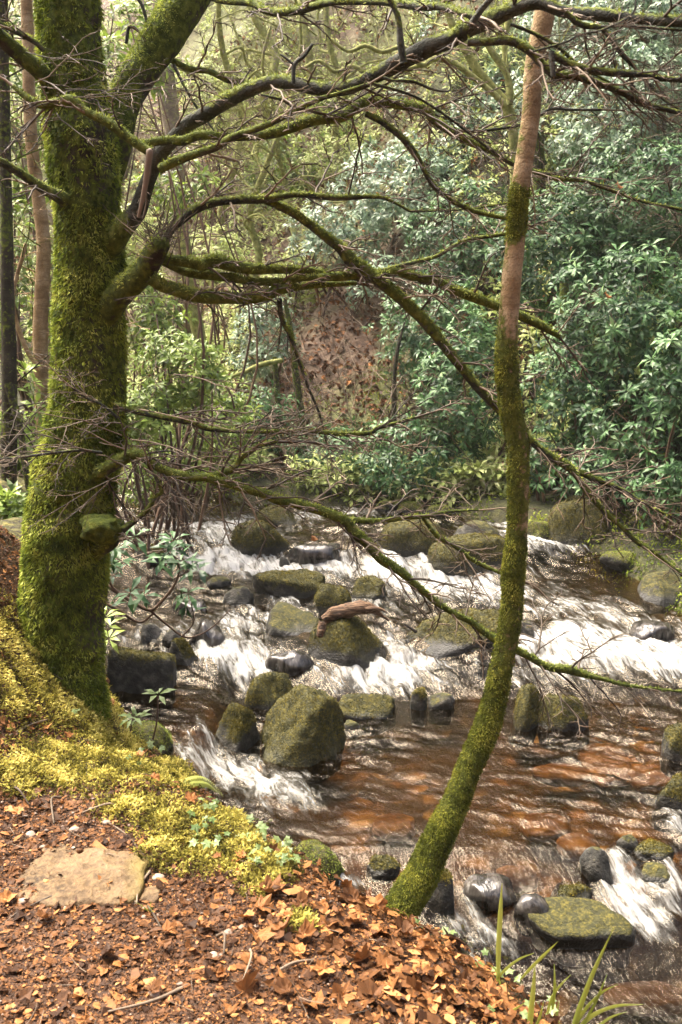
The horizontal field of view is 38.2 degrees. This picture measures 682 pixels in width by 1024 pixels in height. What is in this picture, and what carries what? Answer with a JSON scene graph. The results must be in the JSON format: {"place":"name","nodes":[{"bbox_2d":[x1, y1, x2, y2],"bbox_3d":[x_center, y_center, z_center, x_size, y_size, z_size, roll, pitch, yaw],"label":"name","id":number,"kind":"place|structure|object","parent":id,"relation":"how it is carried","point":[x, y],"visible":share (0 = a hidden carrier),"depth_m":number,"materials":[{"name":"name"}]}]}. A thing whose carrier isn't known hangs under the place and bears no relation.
{"place":"outdoors","nodes":[
{"label":"outdoors","id":0,"kind":"place"},
{"bbox_2d":[0,0,681,1023],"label":"ground","id":1,"kind":"structure","parent":0,"point":[356,340],"depth_m":11.84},
{"bbox_2d":[0,478,27,519],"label":"rhododendron","id":2,"kind":"object","parent":1,"relation":"on","point":[12,503],"visible":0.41,"depth_m":5.88,"materials":[{"name":"green plant"}]},
{"bbox_2d":[0,360,48,476],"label":"rhododendron","id":3,"kind":"object","parent":1,"relation":"on","point":[37,397],"visible":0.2,"depth_m":7.86,"materials":[{"name":"green plant"}]},
{"bbox_2d":[0,0,50,417],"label":"background foliage","id":4,"kind":"object","parent":1,"relation":"on","point":[17,17],"visible":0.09,"depth_m":10.22,"materials":[{"name":"green plant"}]},
{"bbox_2d":[0,64,51,412],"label":"tree","id":5,"kind":"object","parent":1,"relation":"on","point":[24,201],"visible":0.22,"depth_m":9.80,"materials":[{"name":"green plant"}]},
{"bbox_2d":[0,199,54,436],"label":"rhododendron","id":6,"kind":"object","parent":1,"relation":"on","point":[19,301],"visible":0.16,"depth_m":9.06,"materials":[{"name":"green plant"}]},
{"bbox_2d":[0,0,139,494],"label":"woodland tree","id":7,"kind":"object","parent":1,"relation":"on","point":[10,382],"visible":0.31,"depth_m":7.00,"materials":[{"name":"brown plant"}]},
{"bbox_2d":[0,0,158,435],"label":"woodland tree","id":8,"kind":"object","parent":1,"relation":"on","point":[40,308],"visible":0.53,"depth_m":8.09,"materials":[{"name":"brown plant"}]},
{"bbox_2d":[15,841,149,908],"bbox_3d":[-0.782,1.101,3.019,0.394,0.080,0.396,0,11,0],"label":"flat stone","id":9,"kind":"object","parent":1,"relation":"on","point":[123,873],"visible":0.66,"depth_m":2.95,"materials":[{"name":"stone"}]},
{"bbox_2d":[0,61,252,466],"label":"bare tree","id":10,"kind":"object","parent":1,"relation":"on","point":[125,176],"visible":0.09,"depth_m":12.53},
{"bbox_2d":[115,372,182,568],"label":"rhododendron","id":11,"kind":"object","parent":1,"relation":"on","point":[145,422],"visible":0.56,"depth_m":9.09,"materials":[{"name":"green plant"}]},
{"bbox_2d":[128,720,172,753],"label":"bank rock","id":12,"kind":"object","parent":1,"relation":"on","point":[145,732],"visible":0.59,"depth_m":6.02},
{"bbox_2d":[101,0,204,351],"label":"woodland tree","id":13,"kind":"object","parent":1,"relation":"on","point":[172,118],"visible":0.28,"depth_m":15.05,"materials":[{"name":"plant"}]},
{"bbox_2d":[117,457,188,508],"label":"rhododendron","id":14,"kind":"object","parent":1,"relation":"on","point":[147,483],"visible":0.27,"depth_m":11.11,"materials":[{"name":"green plant"}]},
{"bbox_2d":[100,0,215,536],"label":"tree","id":15,"kind":"object","parent":1,"relation":"on","point":[123,25],"visible":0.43,"depth_m":9.32,"materials":[{"name":"green plant"}]},
{"bbox_2d":[119,203,197,487],"bbox_3d":[-2.348,-1.782,11.752,1.248,3.666,1.168,8,13,38],"label":"rhododendron","id":16,"kind":"object","parent":1,"relation":"on","point":[130,259],"visible":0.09,"depth_m":11.48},
{"bbox_2d":[0,587,324,938],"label":"bank moss","id":17,"kind":"object","parent":1,"relation":"on","point":[112,750],"visible":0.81,"depth_m":3.47,"materials":[{"name":"plant"}]},
{"bbox_2d":[104,526,230,638],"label":"rhododendron branch","id":18,"kind":"object","parent":1,"relation":"on","point":[170,559],"visible":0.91,"depth_m":5.43,"materials":[{"name":"green plant"}]},
{"bbox_2d":[121,310,231,549],"bbox_3d":[-1.587,-0.640,9.535,1.101,2.601,0.934,-8,13,-36],"label":"rhododendron","id":19,"kind":"object","parent":1,"relation":"on","point":[187,397],"visible":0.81,"depth_m":9.32,"materials":[{"name":"green plant"}]},
{"bbox_2d":[126,270,237,515],"bbox_3d":[-1.878,-1.138,10.557,1.458,3.029,1.292,0,11,0],"label":"rhododendron","id":20,"kind":"object","parent":1,"relation":"on","point":[158,324],"visible":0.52,"depth_m":10.42,"materials":[{"name":"green plant"}]},
{"bbox_2d":[122,148,257,497],"bbox_3d":[-1.712,-1.943,11.278,1.541,4.243,0.879,0,11,0],"label":"tree","id":21,"kind":"object","parent":1,"relation":"on","point":[198,194],"visible":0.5,"depth_m":10.96,"materials":[{"name":"green plant"}]},
{"bbox_2d":[133,398,263,510],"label":"rhododendron","id":22,"kind":"object","parent":1,"relation":"on","point":[216,453],"visible":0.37,"depth_m":10.78,"materials":[{"name":"green plant"}]},
{"bbox_2d":[145,167,264,446],"bbox_3d":[-1.686,-2.365,12.575,1.448,3.723,1.856,0,11,0],"label":"woodland tree","id":23,"kind":"object","parent":1,"relation":"on","point":[194,330],"visible":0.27,"depth_m":12.48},
{"bbox_2d":[187,796,229,849],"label":"ivy","id":24,"kind":"object","parent":1,"relation":"on","point":[205,842],"visible":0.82,"depth_m":3.18,"materials":[{"name":"green plant"}]},
{"bbox_2d":[134,3,293,287],"bbox_3d":[-1.752,-6.927,16.155,3.978,7.017,3.425,0,11,0],"label":"bare tree","id":25,"kind":"object","parent":1,"relation":"on","point":[224,59],"visible":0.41,"depth_m":16.54,"materials":[{"name":"plant"}]},
{"bbox_2d":[174,49,258,234],"bbox_3d":[-2.267,-6.732,18.007,1.886,3.367,1.216,0,11,0],"label":"tree","id":26,"kind":"object","parent":1,"relation":"on","point":[208,76],"visible":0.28,"depth_m":17.75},
{"bbox_2d":[189,224,256,367],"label":"rhododendron","id":27,"kind":"object","parent":1,"relation":"on","point":[208,284],"visible":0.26,"depth_m":14.01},
{"bbox_2d":[196,372,279,496],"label":"rhododendron","id":28,"kind":"object","parent":1,"relation":"on","point":[241,399],"visible":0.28,"depth_m":11.46,"materials":[{"name":"green plant"}]},
{"bbox_2d":[170,0,317,322],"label":"bare tree","id":29,"kind":"object","parent":1,"relation":"on","point":[250,227],"visible":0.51,"depth_m":14.82,"materials":[{"name":"plant"}]},
{"bbox_2d":[0,548,491,1023],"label":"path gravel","id":30,"kind":"structure","parent":1,"relation":"on","point":[180,983],"depth_m":2.80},
{"bbox_2d":[0,532,521,1023],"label":"twig litter","id":31,"kind":"object","parent":1,"relation":"on","point":[190,934],"visible":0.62,"depth_m":2.65,"materials":[{"name":"brown plant"}]},
{"bbox_2d":[224,286,305,386],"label":"rhododendron","id":32,"kind":"object","parent":1,"relation":"on","point":[265,372],"visible":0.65,"depth_m":13.20,"materials":[{"name":"green plant"}]},
{"bbox_2d":[220,379,310,463],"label":"rhododendron","id":33,"kind":"object","parent":1,"relation":"on","point":[266,401],"visible":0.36,"depth_m":12.08,"materials":[{"name":"green plant"}]},
{"bbox_2d":[183,4,348,175],"bbox_3d":[-1.173,-9.384,17.473,3.267,7.095,3.965,4,11,23],"label":"bare tree","id":34,"kind":"object","parent":1,"relation":"on","point":[263,34],"visible":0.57,"depth_m":17.47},
{"bbox_2d":[235,813,300,867],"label":"ivy","id":35,"kind":"object","parent":1,"relation":"on","point":[261,826],"visible":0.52,"depth_m":3.27,"materials":[{"name":"green plant"}]},
{"bbox_2d":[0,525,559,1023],"bbox_3d":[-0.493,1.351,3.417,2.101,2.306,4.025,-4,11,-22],"label":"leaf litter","id":36,"kind":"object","parent":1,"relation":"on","point":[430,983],"visible":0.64,"depth_m":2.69,"materials":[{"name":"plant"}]},
{"bbox_2d":[488,885,533,984],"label":"grass tuft","id":37,"kind":"object","parent":36,"relation":"on","point":[498,942],"visible":1,"depth_m":2.74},
{"bbox_2d":[513,942,568,1023],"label":"grass tuft","id":38,"kind":"object","parent":36,"relation":"on","point":[532,994],"visible":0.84,"depth_m":2.64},
{"bbox_2d":[216,290,347,451],"bbox_3d":[-0.789,-1.768,11.872,1.792,2.404,0.780,1,11,6],"label":"woodland tree","id":39,"kind":"object","parent":1,"relation":"on","point":[297,386],"visible":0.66,"depth_m":12.02,"materials":[{"name":"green plant"}]},
{"bbox_2d":[202,25,388,303],"bbox_3d":[-0.811,-5.103,15.324,2.451,4.040,3.962,4,11,23],"label":"bare tree","id":40,"kind":"object","parent":1,"relation":"on","point":[279,159],"visible":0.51,"depth_m":14.92,"materials":[{"name":"plant"}]},
{"bbox_2d":[227,95,364,212],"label":"rhododendron","id":41,"kind":"object","parent":1,"relation":"on","point":[295,153],"visible":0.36,"depth_m":17.66,"materials":[{"name":"green plant"}]},
{"bbox_2d":[266,248,339,321],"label":"rhododendron","id":42,"kind":"object","parent":1,"relation":"on","point":[306,301],"visible":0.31,"depth_m":14.45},
{"bbox_2d":[295,839,344,885],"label":"bank rock","id":43,"kind":"object","parent":1,"relation":"in","point":[313,850],"visible":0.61,"depth_m":4.97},
{"bbox_2d":[12,0,633,470],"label":"hillside litter","id":44,"kind":"object","parent":1,"relation":"on","point":[350,380],"visible":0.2,"depth_m":13.87,"materials":[{"name":"brown plant"}]},
{"bbox_2d":[268,199,389,316],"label":"rhododendron","id":45,"kind":"object","parent":1,"relation":"on","point":[343,232],"visible":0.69,"depth_m":13.71,"materials":[{"name":"green plant"}]},
{"bbox_2d":[275,415,384,475],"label":"rhododendron","id":46,"kind":"object","parent":1,"relation":"on","point":[318,450],"visible":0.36,"depth_m":11.73,"materials":[{"name":"green plant"}]},
{"bbox_2d":[252,0,412,171],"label":"bare tree","id":47,"kind":"object","parent":1,"relation":"on","point":[331,53],"visible":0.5,"depth_m":16.30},
{"bbox_2d":[0,0,681,743],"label":"mossy tree","id":48,"kind":"object","parent":1,"relation":"on","point":[74,528],"visible":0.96,"depth_m":3.84,"materials":[{"name":"green plant"}]},
{"bbox_2d":[0,0,681,507],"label":"hillside undergrowth","id":49,"kind":"object","parent":1,"relation":"on","point":[492,472],"visible":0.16,"depth_m":12.65,"materials":[{"name":"plant"}]},
{"bbox_2d":[299,112,383,192],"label":"rhododendron","id":50,"kind":"object","parent":1,"relation":"on","point":[334,168],"visible":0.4,"depth_m":16.85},
{"bbox_2d":[10,0,681,512],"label":"brushwood","id":51,"kind":"object","parent":1,"relation":"on","point":[284,450],"visible":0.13,"depth_m":12.33,"materials":[{"name":"brown plant"}]},
{"bbox_2d":[322,245,419,328],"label":"rhododendron","id":52,"kind":"object","parent":1,"relation":"on","point":[360,290],"visible":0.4,"depth_m":13.46,"materials":[{"name":"green plant"}]},
{"bbox_2d":[317,80,482,250],"bbox_3d":[0.900,-5.008,14.150,2.084,2.552,2.181,9,14,41],"label":"rhododendron","id":53,"kind":"object","parent":1,"relation":"on","point":[380,220],"visible":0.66,"depth_m":13.84,"materials":[{"name":"green plant"}]},
{"bbox_2d":[320,407,494,504],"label":"rhododendron","id":54,"kind":"object","parent":1,"relation":"on","point":[390,475],"visible":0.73,"depth_m":11.01,"materials":[{"name":"green plant"}]},
{"bbox_2d":[363,272,499,402],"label":"rhododendron","id":55,"kind":"object","parent":1,"relation":"on","point":[411,342],"visible":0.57,"depth_m":11.89,"materials":[{"name":"green plant"}]},
{"bbox_2d":[189,299,681,612],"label":"bank moss","id":56,"kind":"object","parent":1,"relation":"on","point":[613,526],"visible":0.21,"depth_m":10.69,"materials":[{"name":"plant"}]},
{"bbox_2d":[392,174,531,293],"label":"rhododendron","id":57,"kind":"object","parent":1,"relation":"on","point":[459,254],"visible":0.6,"depth_m":12.62,"materials":[{"name":"green plant"}]},
{"bbox_2d":[407,301,526,464],"bbox_3d":[1.411,-1.353,11.297,1.349,2.178,1.243,0,11,0],"label":"rhododendron","id":58,"kind":"object","parent":1,"relation":"on","point":[466,420],"visible":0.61,"depth_m":11.04,"materials":[{"name":"green plant"}]},
{"bbox_2d":[304,0,630,432],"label":"woodland tree","id":59,"kind":"object","parent":1,"relation":"on","point":[481,75],"visible":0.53,"depth_m":10.79,"materials":[{"name":"plant"}]},
{"bbox_2d":[385,0,555,919],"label":"leaning tree","id":60,"kind":"object","parent":1,"relation":"on","point":[412,889],"visible":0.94,"depth_m":3.45,"materials":[{"name":"green plant"}]},
{"bbox_2d":[434,12,554,164],"bbox_3d":[2.260,-6.126,14.220,1.482,2.306,1.370,7,13,34],"label":"rhododendron","id":61,"kind":"object","parent":1,"relation":"on","point":[491,74],"visible":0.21,"depth_m":14.09,"materials":[{"name":"green plant"}]},
{"bbox_2d":[427,73,575,228],"bbox_3d":[2.479,-4.294,13.172,2.674,3.098,1.713,-5,12,-24],"label":"woodland tree","id":62,"kind":"object","parent":1,"relation":"on","point":[537,163],"visible":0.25,"depth_m":12.59,"materials":[{"name":"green plant"}]},
{"bbox_2d":[486,427,589,501],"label":"rhododendron","id":63,"kind":"object","parent":1,"relation":"on","point":[534,464],"visible":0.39,"depth_m":10.49,"materials":[{"name":"green plant"}]},
{"bbox_2d":[480,175,643,346],"bbox_3d":[2.550,-2.866,11.407,1.923,1.966,1.325,4,11,20],"label":"rhododendron","id":64,"kind":"object","parent":1,"relation":"on","point":[547,246],"visible":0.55,"depth_m":11.08,"materials":[{"name":"green plant"}]},
{"bbox_2d":[548,495,610,545],"bbox_3d":[2.413,0.122,9.861,0.703,0.606,0.594,0,11,0],"label":"river rock","id":65,"kind":"object","parent":1,"relation":"on","point":[561,529],"visible":0.68,"depth_m":9.74,"materials":[{"name":"stone"}]},
{"bbox_2d":[520,327,656,488],"bbox_3d":[2.432,-1.060,10.457,1.808,1.809,1.098,0,11,0],"label":"rhododendron","id":66,"kind":"object","parent":1,"relation":"on","point":[563,403],"visible":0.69,"depth_m":10.17,"materials":[{"name":"green plant"}]},
{"bbox_2d":[502,35,681,184],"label":"rhododendron","id":67,"kind":"object","parent":1,"relation":"on","point":[586,128],"visible":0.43,"depth_m":12.25,"materials":[{"name":"green plant"}]},
{"bbox_2d":[510,0,681,68],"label":"rhododendron","id":68,"kind":"object","parent":1,"relation":"on","point":[664,7],"visible":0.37,"depth_m":13.34,"materials":[{"name":"green plant"}]},
{"bbox_2d":[555,928,642,1023],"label":"grass tuft","id":69,"kind":"object","parent":1,"relation":"on","point":[579,1014],"visible":0.97,"depth_m":2.73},
{"bbox_2d":[528,124,681,292],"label":"rhododendron","id":70,"kind":"object","parent":1,"relation":"on","point":[674,195],"visible":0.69,"depth_m":10.98,"materials":[{"name":"green plant"}]},
{"bbox_2d":[541,444,669,520],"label":"rhododendron","id":71,"kind":"object","parent":1,"relation":"on","point":[616,494],"visible":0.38,"depth_m":9.78,"materials":[{"name":"green plant"}]},
{"bbox_2d":[531,238,681,430],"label":"rhododendron","id":72,"kind":"object","parent":1,"relation":"on","point":[613,328],"visible":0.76,"depth_m":10.00,"materials":[{"name":"green plant"}]},
{"bbox_2d":[598,550,635,572],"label":"bank rock","id":73,"kind":"object","parent":1,"relation":"on","point":[614,560],"visible":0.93,"depth_m":9.33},
{"bbox_2d":[554,367,681,494],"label":"rhododendron","id":74,"kind":"object","parent":1,"relation":"on","point":[636,441],"visible":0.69,"depth_m":9.77,"materials":[{"name":"green plant"}]},
{"bbox_2d":[625,450,681,538],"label":"rhododendron","id":75,"kind":"object","parent":1,"relation":"on","point":[669,478],"visible":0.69,"depth_m":9.29,"materials":[{"name":"green plant"}]},
{"bbox_2d":[637,571,681,606],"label":"river rock","id":76,"kind":"object","parent":1,"relation":"on","point":[662,591],"visible":0.58,"depth_m":8.66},
{"bbox_2d":[638,310,681,536],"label":"rhododendron","id":77,"kind":"object","parent":1,"relation":"on","point":[673,404],"visible":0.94,"depth_m":9.24,"materials":[{"name":"green plant"}]},
{"bbox_2d":[104,467,681,1023],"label":"water","id":78,"kind":"structure","parent":0,"point":[540,817],"depth_m":6.32,"materials":[{"name":"liquid"}]},
{"bbox_2d":[106,646,176,693],"bbox_3d":[-1.433,1.163,7.061,0.507,0.452,0.278,0,11,0],"label":"river rock","id":79,"kind":"object","parent":78,"relation":"on","point":[132,670],"visible":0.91,"depth_m":6.95,"materials":[{"name":"stone"}]},
{"bbox_2d":[169,637,197,665],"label":"river rock","id":80,"kind":"object","parent":78,"relation":"on","point":[181,649],"visible":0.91,"depth_m":7.39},
{"bbox_2d":[189,618,224,645],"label":"river rock","id":81,"kind":"object","parent":78,"relation":"on","point":[214,636],"visible":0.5,"depth_m":7.74,"materials":[{"name":"stone"}]},
{"bbox_2d":[215,702,259,752],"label":"river rock","id":82,"kind":"object","parent":78,"relation":"on","point":[237,731],"visible":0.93,"depth_m":6.34,"materials":[{"name":"stone"}]},
{"bbox_2d":[231,519,289,555],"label":"river rock","id":83,"kind":"object","parent":78,"relation":"on","point":[251,543],"visible":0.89,"depth_m":9.53,"materials":[{"name":"stone"}]},
{"bbox_2d":[244,671,292,710],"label":"river rock","id":84,"kind":"object","parent":78,"relation":"on","point":[267,690],"visible":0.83,"depth_m":7.00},
{"bbox_2d":[256,505,295,526],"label":"river rock","id":85,"kind":"object","parent":78,"relation":"on","point":[275,515],"visible":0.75,"depth_m":10.46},
{"bbox_2d":[252,568,325,597],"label":"river rock","id":86,"kind":"object","parent":78,"relation":"on","point":[302,583],"visible":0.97,"depth_m":8.70,"materials":[{"name":"stone"}]},
{"bbox_2d":[265,650,313,675],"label":"river rock","id":87,"kind":"object","parent":78,"relation":"on","point":[293,662],"visible":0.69,"depth_m":7.42,"materials":[{"name":"stone"}]},
{"bbox_2d":[265,601,318,636],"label":"river rock","id":88,"kind":"object","parent":78,"relation":"on","point":[286,619],"visible":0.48,"depth_m":7.99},
{"bbox_2d":[260,684,346,766],"bbox_3d":[-0.245,1.380,6.274,0.567,0.545,0.509,0,11,0],"label":"river rock","id":89,"kind":"object","parent":78,"relation":"on","point":[303,726],"visible":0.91,"depth_m":6.19,"materials":[{"name":"stone"}]},
{"bbox_2d":[285,543,340,564],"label":"river rock","id":90,"kind":"object","parent":78,"relation":"on","point":[309,554],"visible":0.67,"depth_m":9.29,"materials":[{"name":"stone"}]},
{"bbox_2d":[314,583,351,615],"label":"river rock","id":91,"kind":"object","parent":78,"relation":"on","point":[327,596],"visible":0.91,"depth_m":8.29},
{"bbox_2d":[308,616,382,668],"bbox_3d":[0.044,1.001,7.602,0.624,0.397,0.517,0,11,0],"label":"river rock","id":92,"kind":"object","parent":78,"relation":"on","point":[352,641],"visible":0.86,"depth_m":7.51,"materials":[{"name":"stone"}]},
{"bbox_2d":[321,600,389,622],"bbox_3d":[0.112,0.766,7.575,0.533,0.183,0.126,0,11,0],"label":"driftwood log","id":93,"kind":"object","parent":92,"relation":"on","point":[347,610],"visible":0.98,"depth_m":7.53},
{"bbox_2d":[339,693,394,720],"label":"river rock","id":94,"kind":"object","parent":78,"relation":"on","point":[357,706],"visible":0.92,"depth_m":6.85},
{"bbox_2d":[352,575,385,600],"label":"river rock","id":95,"kind":"object","parent":78,"relation":"on","point":[364,586],"visible":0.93,"depth_m":8.61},
{"bbox_2d":[367,854,400,879],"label":"river rock","id":96,"kind":"object","parent":78,"relation":"on","point":[384,867],"visible":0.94,"depth_m":5.01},
{"bbox_2d":[378,518,445,556],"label":"river rock","id":97,"kind":"object","parent":78,"relation":"on","point":[403,542],"visible":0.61,"depth_m":9.47,"materials":[{"name":"stone"}]},
{"bbox_2d":[425,868,453,915],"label":"river rock","id":98,"kind":"object","parent":78,"relation":"on","point":[440,902],"visible":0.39,"depth_m":4.81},
{"bbox_2d":[405,607,499,658],"bbox_3d":[0.919,0.958,7.727,0.826,0.417,0.375,0,11,0],"label":"river rock","id":99,"kind":"object","parent":78,"relation":"on","point":[443,641],"visible":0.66,"depth_m":7.66,"materials":[{"name":"stone"}]},
{"bbox_2d":[426,532,504,576],"bbox_3d":[1.236,0.394,9.335,0.847,0.369,0.611,0,11,0],"label":"river rock","id":100,"kind":"object","parent":78,"relation":"on","point":[442,558],"visible":0.73,"depth_m":9.15,"materials":[{"name":"stone"}]},
{"bbox_2d":[463,873,517,911],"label":"river rock","id":101,"kind":"object","parent":78,"relation":"on","point":[483,890],"visible":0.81,"depth_m":4.86,"materials":[{"name":"stone"}]},
{"bbox_2d":[513,683,538,731],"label":"river rock","id":102,"kind":"object","parent":78,"relation":"on","point":[525,716],"visible":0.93,"depth_m":6.63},
{"bbox_2d":[514,893,548,927],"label":"river rock","id":103,"kind":"object","parent":78,"relation":"on","point":[534,903],"visible":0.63,"depth_m":4.78,"materials":[{"name":"stone"}]},
{"bbox_2d":[537,692,588,732],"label":"river rock","id":104,"kind":"object","parent":78,"relation":"on","point":[561,722],"visible":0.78,"depth_m":6.61,"materials":[{"name":"stone"}]},
{"bbox_2d":[528,896,635,949],"bbox_3d":[1.160,2.028,4.772,0.516,0.227,0.268,0,11,0],"label":"river rock","id":105,"kind":"object","parent":78,"relation":"on","point":[565,922],"visible":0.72,"depth_m":4.70,"materials":[{"name":"stone"}]},
{"bbox_2d":[580,846,613,884],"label":"river rock","id":106,"kind":"object","parent":78,"relation":"on","point":[595,864],"visible":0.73,"depth_m":5.00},
{"bbox_2d":[629,620,674,641],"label":"river rock","id":107,"kind":"object","parent":78,"relation":"on","point":[653,629],"visible":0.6,"depth_m":7.84,"materials":[{"name":"stone"}]},
{"bbox_2d":[634,838,674,860],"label":"river rock","id":108,"kind":"object","parent":78,"relation":"on","point":[647,849],"visible":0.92,"depth_m":5.10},
{"bbox_2d":[655,771,681,809],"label":"river rock","id":109,"kind":"object","parent":78,"relation":"on","point":[670,795],"visible":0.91,"depth_m":5.49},
{"bbox_2d":[661,722,681,761],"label":"river rock","id":110,"kind":"object","parent":78,"relation":"on","point":[671,748],"visible":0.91,"depth_m":6.11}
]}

